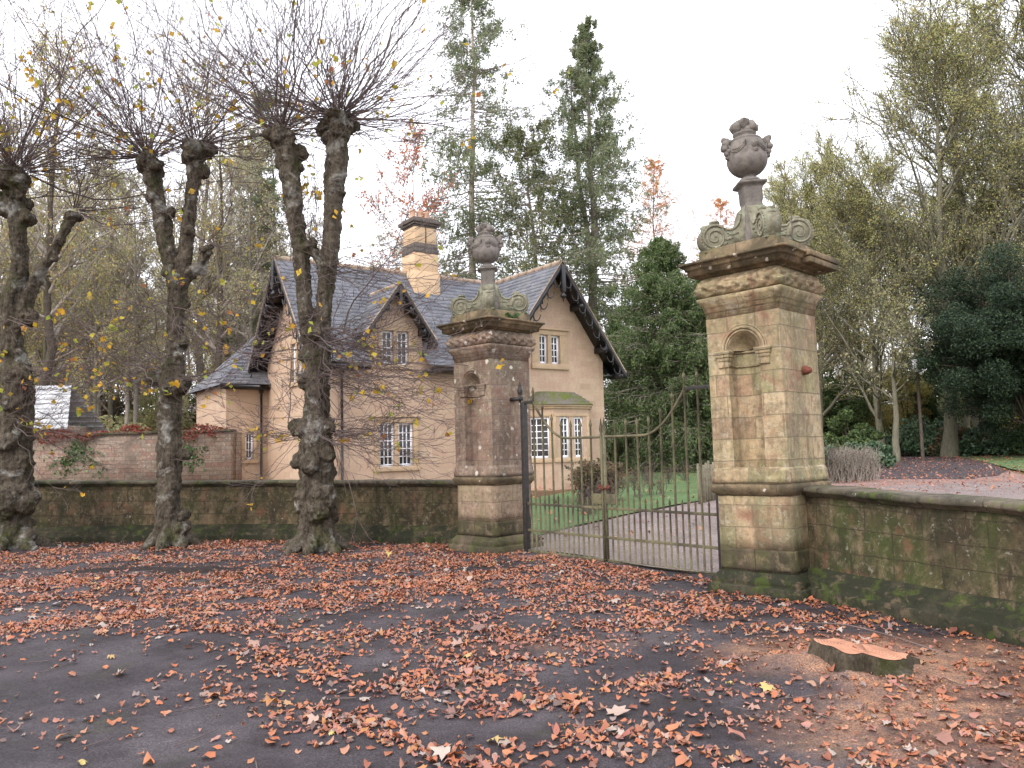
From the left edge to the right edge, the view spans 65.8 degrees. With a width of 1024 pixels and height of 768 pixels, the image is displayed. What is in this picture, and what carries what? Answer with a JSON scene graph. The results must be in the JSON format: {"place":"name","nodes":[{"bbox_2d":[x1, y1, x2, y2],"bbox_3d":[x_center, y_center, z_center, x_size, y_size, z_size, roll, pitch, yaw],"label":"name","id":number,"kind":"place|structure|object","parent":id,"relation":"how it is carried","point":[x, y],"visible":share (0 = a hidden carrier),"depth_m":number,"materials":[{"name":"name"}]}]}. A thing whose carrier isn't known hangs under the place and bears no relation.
{"place":"outdoors","nodes":[
{"label":"outdoors","id":0,"kind":"place"},
{"bbox_2d":[0,524,1023,767],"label":"forecourt","id":1,"kind":"structure","parent":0,"point":[156,739],"depth_m":5.39,"materials":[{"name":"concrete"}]},
{"bbox_2d":[0,0,271,551],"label":"pollarded lime tree","id":2,"kind":"object","parent":1,"relation":"on","point":[20,496],"visible":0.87,"depth_m":14.03,"materials":[{"name":"brown plant"}]},
{"bbox_2d":[53,566,295,573],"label":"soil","id":3,"kind":"structure","parent":1,"relation":"on","point":[190,570],"depth_m":10.98,"materials":[{"name":"brown soil"}]},
{"bbox_2d":[0,0,432,550],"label":"pollarded lime tree","id":4,"kind":"object","parent":1,"relation":"on","point":[179,272],"visible":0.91,"depth_m":13.83,"materials":[{"name":"brown plant"}]},
{"bbox_2d":[31,479,457,544],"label":"forecourt wall","id":5,"kind":"structure","parent":1,"relation":"on","point":[410,511],"depth_m":14.75,"materials":[{"name":"stone"}]},
{"bbox_2d":[2,0,613,558],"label":"pollarded lime tree","id":6,"kind":"object","parent":1,"relation":"on","point":[338,124],"visible":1,"depth_m":12.90,"materials":[{"name":"brown plant"}]},
{"bbox_2d":[436,223,544,554],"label":"gate pier","id":7,"kind":"structure","parent":1,"relation":"on","point":[487,478],"depth_m":12.46,"materials":[{"name":"stone"}]},
{"bbox_2d":[512,380,605,560],"bbox_3d":[0.632,1.202,11.753,0.090,2.660,1.987,3,-6,-40],"label":"gate leaf","id":8,"kind":"object","parent":7,"relation":"attached to","point":[597,499],"visible":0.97,"depth_m":11.68,"materials":[{"name":"metal"}]},
{"bbox_2d":[0,539,1012,767],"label":"fallen maple leaves","id":9,"kind":"object","parent":1,"relation":"on","point":[943,736],"visible":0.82,"depth_m":6.14,"materials":[{"name":"plant"}]},
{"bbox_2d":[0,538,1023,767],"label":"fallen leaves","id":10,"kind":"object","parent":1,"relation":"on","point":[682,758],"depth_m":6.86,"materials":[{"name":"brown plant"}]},
{"bbox_2d":[678,117,838,602],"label":"gate pier","id":11,"kind":"structure","parent":1,"relation":"on","point":[755,269],"depth_m":8.51,"materials":[{"name":"stone"}]},
{"bbox_2d":[602,369,720,574],"bbox_3d":[1.884,1.119,10.280,0.053,2.531,1.887,3,-6,-40],"label":"gate leaf","id":12,"kind":"object","parent":11,"relation":"attached to","point":[611,499],"visible":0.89,"depth_m":10.21,"materials":[{"name":"metal"}]},
{"bbox_2d":[737,653,879,681],"bbox_3d":[2.046,1.932,5.466,1.054,0.126,0.524,-4,-5,33],"label":"pile","id":13,"kind":"object","parent":1,"relation":"on","point":[804,662],"visible":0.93,"depth_m":5.38,"materials":[{"name":"soil"}]},
{"bbox_2d":[670,623,1023,767],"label":"wood chips","id":14,"kind":"object","parent":1,"relation":"on","point":[902,699],"visible":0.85,"depth_m":4.85,"materials":[{"name":"brown wood"}]},
{"bbox_2d":[808,638,923,676],"bbox_3d":[2.470,1.936,5.522,1.248,0.289,0.886,-1,-5,0],"label":"tree stump","id":15,"kind":"object","parent":1,"relation":"on","point":[827,651],"visible":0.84,"depth_m":5.36,"materials":[{"name":"brown wood"}]},
{"bbox_2d":[802,485,1023,647],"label":"forecourt wall","id":16,"kind":"structure","parent":1,"relation":"on","point":[942,561],"depth_m":6.99,"materials":[{"name":"stone"}]},
{"bbox_2d":[0,0,1023,439],"label":"sky","id":17,"kind":"structure","parent":0,"point":[694,69],"materials":[{"name":"white"}]},
{"bbox_2d":[532,472,710,534],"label":"lawn","id":18,"kind":"structure","parent":0,"point":[681,495],"depth_m":19.75,"materials":[{"name":"green plant"}]},
{"bbox_2d":[564,455,636,500],"bbox_3d":[2.203,2.349,19.630,1.848,1.201,1.637,-1,-5,0],"label":"bay shrub","id":19,"kind":"object","parent":18,"relation":"on","point":[587,473],"visible":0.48,"depth_m":19.38,"materials":[{"name":"green plant"}]},
{"bbox_2d":[696,461,715,503],"bbox_3d":[5.023,2.382,19.305,0.047,1.049,2.924,-4,-5,31],"label":"stake fence","id":20,"kind":"object","parent":18,"relation":"on","point":[707,475],"visible":0.2,"depth_m":18.55,"materials":[{"name":"grey wood"}]},
{"bbox_2d":[824,442,885,482],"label":"ornamental grass","id":21,"kind":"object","parent":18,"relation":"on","point":[849,467],"depth_m":25.77,"materials":[{"name":"brown plant"}]},
{"bbox_2d":[531,448,1023,523],"bbox_3d":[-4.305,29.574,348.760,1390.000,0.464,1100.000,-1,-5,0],"label":"ground","id":22,"kind":"structure","parent":0,"point":[541,492],"depth_m":25.37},
{"bbox_2d":[0,171,113,384],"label":"woodland tree","id":23,"kind":"object","parent":22,"relation":"on","point":[34,346],"visible":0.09,"depth_m":42.57,"materials":[{"name":"green plant"}]},
{"bbox_2d":[0,128,129,385],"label":"woodland tree","id":24,"kind":"object","parent":22,"relation":"on","point":[42,220],"visible":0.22,"depth_m":39.20,"materials":[{"name":"green plant"}]},
{"bbox_2d":[29,245,102,395],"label":"woodland tree","id":25,"kind":"object","parent":22,"relation":"on","point":[58,362],"visible":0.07,"depth_m":44.88,"materials":[{"name":"green plant"}]},
{"bbox_2d":[31,181,106,384],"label":"woodland tree","id":26,"kind":"object","parent":22,"relation":"on","point":[68,350],"visible":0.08,"depth_m":41.71,"materials":[{"name":"green plant"}]},
{"bbox_2d":[34,385,107,433],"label":"shed","id":27,"kind":"structure","parent":22,"relation":"on","point":[68,417],"depth_m":31.69,"materials":[{"name":"stone"}]},
{"bbox_2d":[0,1,149,385],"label":"woodland tree","id":28,"kind":"object","parent":22,"relation":"on","point":[47,287],"visible":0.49,"depth_m":35.62,"materials":[{"name":"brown plant"}]},
{"bbox_2d":[58,165,133,416],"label":"woodland tree","id":29,"kind":"object","parent":22,"relation":"on","point":[98,405],"visible":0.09,"depth_m":45.92,"materials":[{"name":"green plant"}]},
{"bbox_2d":[32,197,164,415],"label":"woodland tree","id":30,"kind":"object","parent":22,"relation":"on","point":[85,283],"visible":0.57,"depth_m":36.58,"materials":[{"name":"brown plant"}]},
{"bbox_2d":[38,187,162,430],"bbox_3d":[-22.268,-2.924,44.783,5.886,17.076,7.611,-3,-5,24],"label":"woodland tree","id":31,"kind":"object","parent":22,"relation":"on","point":[109,410],"visible":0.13,"depth_m":44.76,"materials":[{"name":"green plant"}]},
{"bbox_2d":[57,121,146,411],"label":"woodland tree","id":32,"kind":"object","parent":22,"relation":"on","point":[115,278],"visible":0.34,"depth_m":40.50,"materials":[{"name":"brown plant"}]},
{"bbox_2d":[62,183,154,407],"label":"woodland tree","id":33,"kind":"object","parent":22,"relation":"on","point":[101,396],"visible":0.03,"depth_m":49.05,"materials":[{"name":"green plant"}]},
{"bbox_2d":[62,111,165,431],"bbox_3d":[-23.399,-5.060,46.769,6.852,21.722,6.883,3,-6,-43],"label":"woodland tree","id":34,"kind":"object","parent":22,"relation":"on","point":[113,401],"visible":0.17,"depth_m":46.11,"materials":[{"name":"green plant"}]},
{"bbox_2d":[85,159,155,429],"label":"woodland tree","id":35,"kind":"object","parent":22,"relation":"on","point":[127,412],"visible":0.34,"depth_m":41.29,"materials":[{"name":"green plant"}]},
{"bbox_2d":[97,415,147,431],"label":"bush","id":36,"kind":"object","parent":22,"relation":"on","point":[110,424],"visible":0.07,"depth_m":38.00,"materials":[{"name":"green plant"}]},
{"bbox_2d":[101,380,155,427],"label":"bush","id":37,"kind":"object","parent":22,"relation":"on","point":[118,405],"visible":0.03,"depth_m":49.33,"materials":[{"name":"green plant"}]},
{"bbox_2d":[84,144,174,422],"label":"woodland tree","id":38,"kind":"object","parent":22,"relation":"on","point":[151,239],"visible":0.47,"depth_m":40.12,"materials":[{"name":"green plant"}]},
{"bbox_2d":[33,429,241,480],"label":"garden wall","id":39,"kind":"structure","parent":22,"relation":"on","point":[140,453],"depth_m":26.07,"materials":[{"name":"brick"}]},
{"bbox_2d":[40,424,111,478],"bbox_3d":[-14.267,2.450,26.081,2.815,2.228,0.271,-2,-5,4],"label":"ivy","id":40,"kind":"object","parent":39,"relation":"attached to","point":[70,456],"visible":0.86,"depth_m":26.13,"materials":[{"name":"green plant"}]},
{"bbox_2d":[33,423,227,444],"bbox_3d":[-16.882,1.773,26.566,15.316,0.672,0.992,-2,-5,5],"label":"creeper","id":41,"kind":"object","parent":39,"relation":"on","point":[134,427],"visible":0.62,"depth_m":26.11,"materials":[{"name":"red plant"}]},
{"bbox_2d":[182,433,214,472],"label":"ivy","id":42,"kind":"object","parent":39,"relation":"attached to","point":[194,455],"visible":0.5,"depth_m":25.83,"materials":[{"name":"green plant"}]},
{"bbox_2d":[114,214,165,400],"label":"woodland tree","id":43,"kind":"object","parent":22,"relation":"on","point":[145,329],"visible":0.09,"depth_m":55.34,"materials":[{"name":"green plant"}]},
{"bbox_2d":[112,388,196,431],"bbox_3d":[-21.104,2.817,46.304,6.817,5.252,4.455,0,-5,-14],"label":"bush","id":44,"kind":"object","parent":22,"relation":"on","point":[150,402],"visible":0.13,"depth_m":46.01,"materials":[{"name":"green plant"}]},
{"bbox_2d":[139,174,198,315],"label":"woodland tree","id":45,"kind":"object","parent":22,"relation":"on","point":[180,200],"visible":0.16,"depth_m":50.45,"materials":[{"name":"green plant"}]},
{"bbox_2d":[135,160,205,329],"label":"woodland tree","id":46,"kind":"object","parent":22,"relation":"on","point":[168,205],"visible":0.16,"depth_m":44.76,"materials":[{"name":"green plant"}]},
{"bbox_2d":[127,202,231,407],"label":"woodland tree","id":47,"kind":"object","parent":22,"relation":"on","point":[149,250],"visible":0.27,"depth_m":40.15,"materials":[{"name":"green plant"}]},
{"bbox_2d":[125,28,260,383],"bbox_3d":[-17.694,-7.446,44.066,7.500,25.857,6.986,1,-5,-23],"label":"woodland tree","id":48,"kind":"object","parent":22,"relation":"on","point":[209,285],"visible":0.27,"depth_m":44.02,"materials":[{"name":"green plant"}]},
{"bbox_2d":[158,134,261,360],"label":"woodland tree","id":49,"kind":"object","parent":22,"relation":"on","point":[223,242],"visible":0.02,"depth_m":51.03,"materials":[{"name":"green plant"}]},
{"bbox_2d":[143,52,286,368],"bbox_3d":[-14.140,-5.746,40.280,6.854,21.729,6.885,-3,-5,20],"label":"woodland tree","id":50,"kind":"object","parent":22,"relation":"on","point":[217,252],"visible":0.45,"depth_m":39.54,"materials":[{"name":"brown plant"}]},
{"bbox_2d":[188,275,245,399],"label":"woodland tree","id":51,"kind":"object","parent":22,"relation":"on","point":[205,350],"visible":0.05,"depth_m":62.20,"materials":[{"name":"green plant"}]},
{"bbox_2d":[203,139,261,348],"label":"woodland tree","id":52,"kind":"object","parent":22,"relation":"on","point":[235,240],"visible":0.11,"depth_m":47.34,"materials":[{"name":"green plant"}]},
{"bbox_2d":[196,130,288,341],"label":"woodland tree","id":53,"kind":"object","parent":22,"relation":"on","point":[244,326],"visible":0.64,"depth_m":40.02,"materials":[{"name":"green plant"}]},
{"bbox_2d":[216,83,285,356],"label":"spruce tree","id":54,"kind":"object","parent":22,"relation":"on","point":[257,196],"visible":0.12,"depth_m":49.16,"materials":[{"name":"green plant"}]},
{"bbox_2d":[229,176,286,352],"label":"spruce tree","id":55,"kind":"object","parent":22,"relation":"on","point":[272,183],"visible":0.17,"depth_m":42.12,"materials":[{"name":"green plant"}]},
{"bbox_2d":[212,106,323,314],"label":"woodland tree","id":56,"kind":"object","parent":22,"relation":"on","point":[319,246],"visible":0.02,"depth_m":50.18,"materials":[{"name":"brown plant"}]},
{"bbox_2d":[264,186,322,256],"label":"woodland tree","id":57,"kind":"object","parent":22,"relation":"on","point":[308,224],"visible":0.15,"depth_m":43.02,"materials":[{"name":"green plant"}]},
{"bbox_2d":[369,214,402,269],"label":"woodland tree","id":58,"kind":"object","parent":22,"relation":"on","point":[379,238],"visible":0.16,"depth_m":52.78,"materials":[{"name":"red plant"}]},
{"bbox_2d":[188,209,626,490],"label":"stone house","id":59,"kind":"structure","parent":22,"relation":"on","point":[573,358],"depth_m":26.52,"materials":[{"name":"beige stone"}]},
{"bbox_2d":[380,423,393,466],"bbox_3d":[-3.897,1.881,24.417,0.520,1.350,0.065,2,-6,-35],"label":"window","id":60,"kind":"structure","parent":59,"relation":"in","point":[384,463],"depth_m":24.44,"materials":[{"name":"white paint"}]},
{"bbox_2d":[399,423,412,465],"bbox_3d":[-3.367,1.899,24.792,0.520,1.350,0.065,2,-6,-35],"label":"window","id":61,"kind":"structure","parent":59,"relation":"in","point":[403,460],"depth_m":24.82,"materials":[{"name":"white paint"}]},
{"bbox_2d":[530,417,549,458],"bbox_3d":[0.916,1.786,26.203,0.677,1.360,0.220,-1,-5,1],"label":"window","id":62,"kind":"structure","parent":59,"relation":"in","point":[538,422],"depth_m":26.21,"materials":[{"name":"white paint"}]},
{"bbox_2d":[560,417,568,457],"bbox_3d":[1.727,1.780,26.360,0.380,1.360,0.065,2,-6,-35],"label":"window","id":63,"kind":"structure","parent":59,"relation":"in","point":[565,431],"depth_m":26.40,"materials":[{"name":"white paint"}]},
{"bbox_2d":[574,417,582,456],"bbox_3d":[2.217,1.796,26.706,0.380,1.360,0.065,2,-6,-35],"label":"window","id":64,"kind":"structure","parent":59,"relation":"in","point":[576,419],"depth_m":26.73,"materials":[{"name":"white paint"}]},
{"bbox_2d":[355,122,459,269],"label":"maple tree","id":65,"kind":"object","parent":22,"relation":"on","point":[428,198],"visible":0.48,"depth_m":41.06,"materials":[{"name":"red plant"}]},
{"bbox_2d":[397,0,563,280],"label":"spruce tree","id":66,"kind":"object","parent":22,"relation":"on","point":[470,216],"visible":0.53,"depth_m":45.37,"materials":[{"name":"green plant"}]},
{"bbox_2d":[467,115,609,330],"bbox_3d":[1.592,-5.327,43.466,9.405,20.243,9.163,-1,-5,0],"label":"spruce tree","id":67,"kind":"object","parent":22,"relation":"on","point":[532,149],"visible":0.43,"depth_m":43.87,"materials":[{"name":"green plant"}]},
{"bbox_2d":[501,15,679,387],"bbox_3d":[4.579,-8.542,45.632,12.064,26.874,10.776,1,-5,-29],"label":"spruce tree","id":68,"kind":"object","parent":22,"relation":"on","point":[596,153],"visible":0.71,"depth_m":45.48,"materials":[{"name":"green plant"}]},
{"bbox_2d":[603,321,662,470],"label":"cypress tree","id":69,"kind":"object","parent":22,"relation":"on","point":[612,327],"visible":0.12,"depth_m":38.96,"materials":[{"name":"green plant"}]},
{"bbox_2d":[584,154,702,383],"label":"larch tree","id":70,"kind":"object","parent":22,"relation":"on","point":[654,192],"visible":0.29,"depth_m":61.27,"materials":[{"name":"orange plant"}]},
{"bbox_2d":[603,235,712,475],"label":"cypress tree","id":71,"kind":"object","parent":22,"relation":"on","point":[657,286],"visible":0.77,"depth_m":36.20,"materials":[{"name":"green plant"}]},
{"bbox_2d":[627,260,713,471],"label":"cypress tree","id":72,"kind":"object","parent":22,"relation":"on","point":[706,407],"visible":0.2,"depth_m":35.54,"materials":[{"name":"green plant"}]},
{"bbox_2d":[683,195,736,272],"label":"larch tree","id":73,"kind":"object","parent":22,"relation":"on","point":[719,202],"visible":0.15,"depth_m":60.59,"materials":[{"name":"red plant"}]},
{"bbox_2d":[531,482,1023,572],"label":"gravel drive","id":74,"kind":"structure","parent":22,"relation":"on","point":[999,492],"depth_m":13.83,"materials":[{"name":"grey gravel"}]},
{"bbox_2d":[532,454,1023,539],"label":"drive leaf litter","id":75,"kind":"object","parent":74,"relation":"on","point":[938,480],"visible":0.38,"depth_m":26.26,"materials":[{"name":"brown plant"}]},
{"bbox_2d":[764,174,879,394],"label":"park tree","id":76,"kind":"object","parent":22,"relation":"on","point":[827,352],"visible":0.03,"depth_m":61.31,"materials":[{"name":"green plant"}]},
{"bbox_2d":[758,112,917,428],"bbox_3d":[21.573,-6.404,54.568,11.193,23.526,10.499,-2,-5,2],"label":"park tree","id":77,"kind":"object","parent":22,"relation":"on","point":[778,187],"visible":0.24,"depth_m":53.80,"materials":[{"name":"green plant"}]},
{"bbox_2d":[823,368,857,439],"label":"bush","id":78,"kind":"object","parent":22,"relation":"on","point":[831,388],"visible":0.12,"depth_m":57.42,"materials":[{"name":"green plant"}]},
{"bbox_2d":[823,384,866,451],"bbox_3d":[23.065,2.666,57.852,5.489,5.356,4.959,-1,-5,0],"label":"bush","id":79,"kind":"object","parent":22,"relation":"on","point":[835,409],"visible":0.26,"depth_m":56.43,"materials":[{"name":"green plant"}]},
{"bbox_2d":[799,158,906,405],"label":"park tree","id":80,"kind":"object","parent":22,"relation":"on","point":[860,358],"visible":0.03,"depth_m":65.88,"materials":[{"name":"green plant"}]},
{"bbox_2d":[823,408,884,451],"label":"bush","id":81,"kind":"object","parent":22,"relation":"on","point":[841,421],"visible":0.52,"depth_m":43.74,"materials":[{"name":"green plant"}]},
{"bbox_2d":[823,367,888,441],"bbox_3d":[25.037,2.004,59.023,5.568,6.717,4.535,-1,-5,0],"label":"bush","id":82,"kind":"object","parent":22,"relation":"on","point":[866,409],"visible":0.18,"depth_m":58.23,"materials":[{"name":"green plant"}]},
{"bbox_2d":[844,439,897,468],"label":"rhododendron bush","id":83,"kind":"object","parent":22,"relation":"on","point":[888,459],"visible":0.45,"depth_m":35.33,"materials":[{"name":"green plant"}]},
{"bbox_2d":[782,136,968,447],"bbox_3d":[21.548,-5.157,47.574,8.841,19.811,9.426,1,-5,-24],"label":"park tree","id":84,"kind":"object","parent":22,"relation":"on","point":[876,358],"visible":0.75,"depth_m":47.58,"materials":[{"name":"green plant"}]},
{"bbox_2d":[837,276,938,460],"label":"park tree","id":85,"kind":"object","parent":22,"relation":"on","point":[891,327],"visible":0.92,"depth_m":41.71,"materials":[{"name":"green plant"}]},
{"bbox_2d":[857,370,932,435],"bbox_3d":[28.799,2.157,60.223,5.510,6.442,4.009,0,-5,-17],"label":"bush","id":86,"kind":"object","parent":22,"relation":"on","point":[925,410],"visible":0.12,"depth_m":59.93,"materials":[{"name":"green plant"}]},
{"bbox_2d":[875,414,942,455],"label":"rhododendron bush","id":87,"kind":"object","parent":22,"relation":"on","point":[910,424],"visible":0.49,"depth_m":49.22,"materials":[{"name":"green plant"}]},
{"bbox_2d":[905,415,976,455],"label":"rhododendron bush","id":88,"kind":"object","parent":22,"relation":"on","point":[932,431],"visible":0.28,"depth_m":48.43,"materials":[{"name":"green plant"}]},
{"bbox_2d":[924,54,1023,282],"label":"park tree","id":89,"kind":"object","parent":22,"relation":"on","point":[1015,91],"visible":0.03,"depth_m":54.56,"materials":[{"name":"green plant"}]},
{"bbox_2d":[957,423,1023,455],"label":"rhododendron bush","id":90,"kind":"object","parent":22,"relation":"on","point":[975,448],"visible":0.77,"depth_m":45.02,"materials":[{"name":"green plant"}]},
{"bbox_2d":[961,454,1023,470],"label":"grass verge","id":91,"kind":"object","parent":22,"relation":"on","point":[1014,463],"depth_m":38.10,"materials":[{"name":"green plant"}]},
{"bbox_2d":[863,347,934,443],"bbox_3d":[28.555,1.212,58.296,5.828,8.035,4.667,-1,-5,0],"label":"bush","id":92,"kind":"object","parent":91,"relation":"on","point":[906,411],"visible":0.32,"depth_m":57.93,"materials":[{"name":"green plant"}]},
{"bbox_2d":[793,0,1023,456],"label":"park tree","id":93,"kind":"object","parent":91,"relation":"on","point":[950,440],"visible":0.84,"depth_m":45.94,"materials":[{"name":"green plant"}]},
{"bbox_2d":[801,0,1023,439],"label":"park tree","id":94,"kind":"object","parent":91,"relation":"on","point":[968,222],"visible":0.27,"depth_m":49.39,"materials":[{"name":"green plant"}]},
{"bbox_2d":[903,369,943,424],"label":"bush","id":95,"kind":"object","parent":91,"relation":"on","point":[929,406],"visible":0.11,"depth_m":60.25,"materials":[{"name":"green plant"}]},
{"bbox_2d":[922,372,962,429],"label":"bush","id":96,"kind":"object","parent":91,"relation":"on","point":[933,405],"visible":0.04,"depth_m":58.49,"materials":[{"name":"green plant"}]},
{"bbox_2d":[926,424,992,455],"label":"bush","id":97,"kind":"object","parent":91,"relation":"on","point":[961,429],"visible":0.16,"depth_m":47.15,"materials":[{"name":"green plant"}]},
{"bbox_2d":[898,240,1023,440],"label":"yew tree","id":98,"kind":"object","parent":91,"relation":"on","point":[969,341],"visible":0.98,"depth_m":39.66,"materials":[{"name":"green plant"}]},
{"bbox_2d":[905,164,1023,427],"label":"park tree","id":99,"kind":"object","parent":91,"relation":"on","point":[966,421],"visible":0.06,"depth_m":51.93,"materials":[{"name":"green plant"}]},
{"bbox_2d":[923,0,1023,303],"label":"park tree","id":100,"kind":"object","parent":91,"relation":"on","point":[1008,161],"visible":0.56,"depth_m":47.46,"materials":[{"name":"green plant"}]},
{"bbox_2d":[987,420,1023,454],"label":"bush","id":101,"kind":"object","parent":91,"relation":"on","point":[1015,444],"visible":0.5,"depth_m":44.52,"materials":[{"name":"green plant"}]},
{"bbox_2d":[831,453,1023,486],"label":"road","id":102,"kind":"structure","parent":0,"point":[1000,477],"depth_m":25.00,"materials":[{"name":"grey asphalt"}]},
{"bbox_2d":[870,454,1006,478],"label":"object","id":103,"kind":"structure","parent":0,"point":[963,472],"depth_m":32.66,"materials":[{"name":"brown soil"}]},
{"bbox_2d":[911,359,924,459],"bbox_3d":[21.138,1.349,40.984,0.460,5.240,0.300,0,-5,-17],"label":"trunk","id":104,"kind":"object","parent":103,"relation":"on","point":[920,420],"visible":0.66,"depth_m":40.92,"materials":[{"name":"plant"}]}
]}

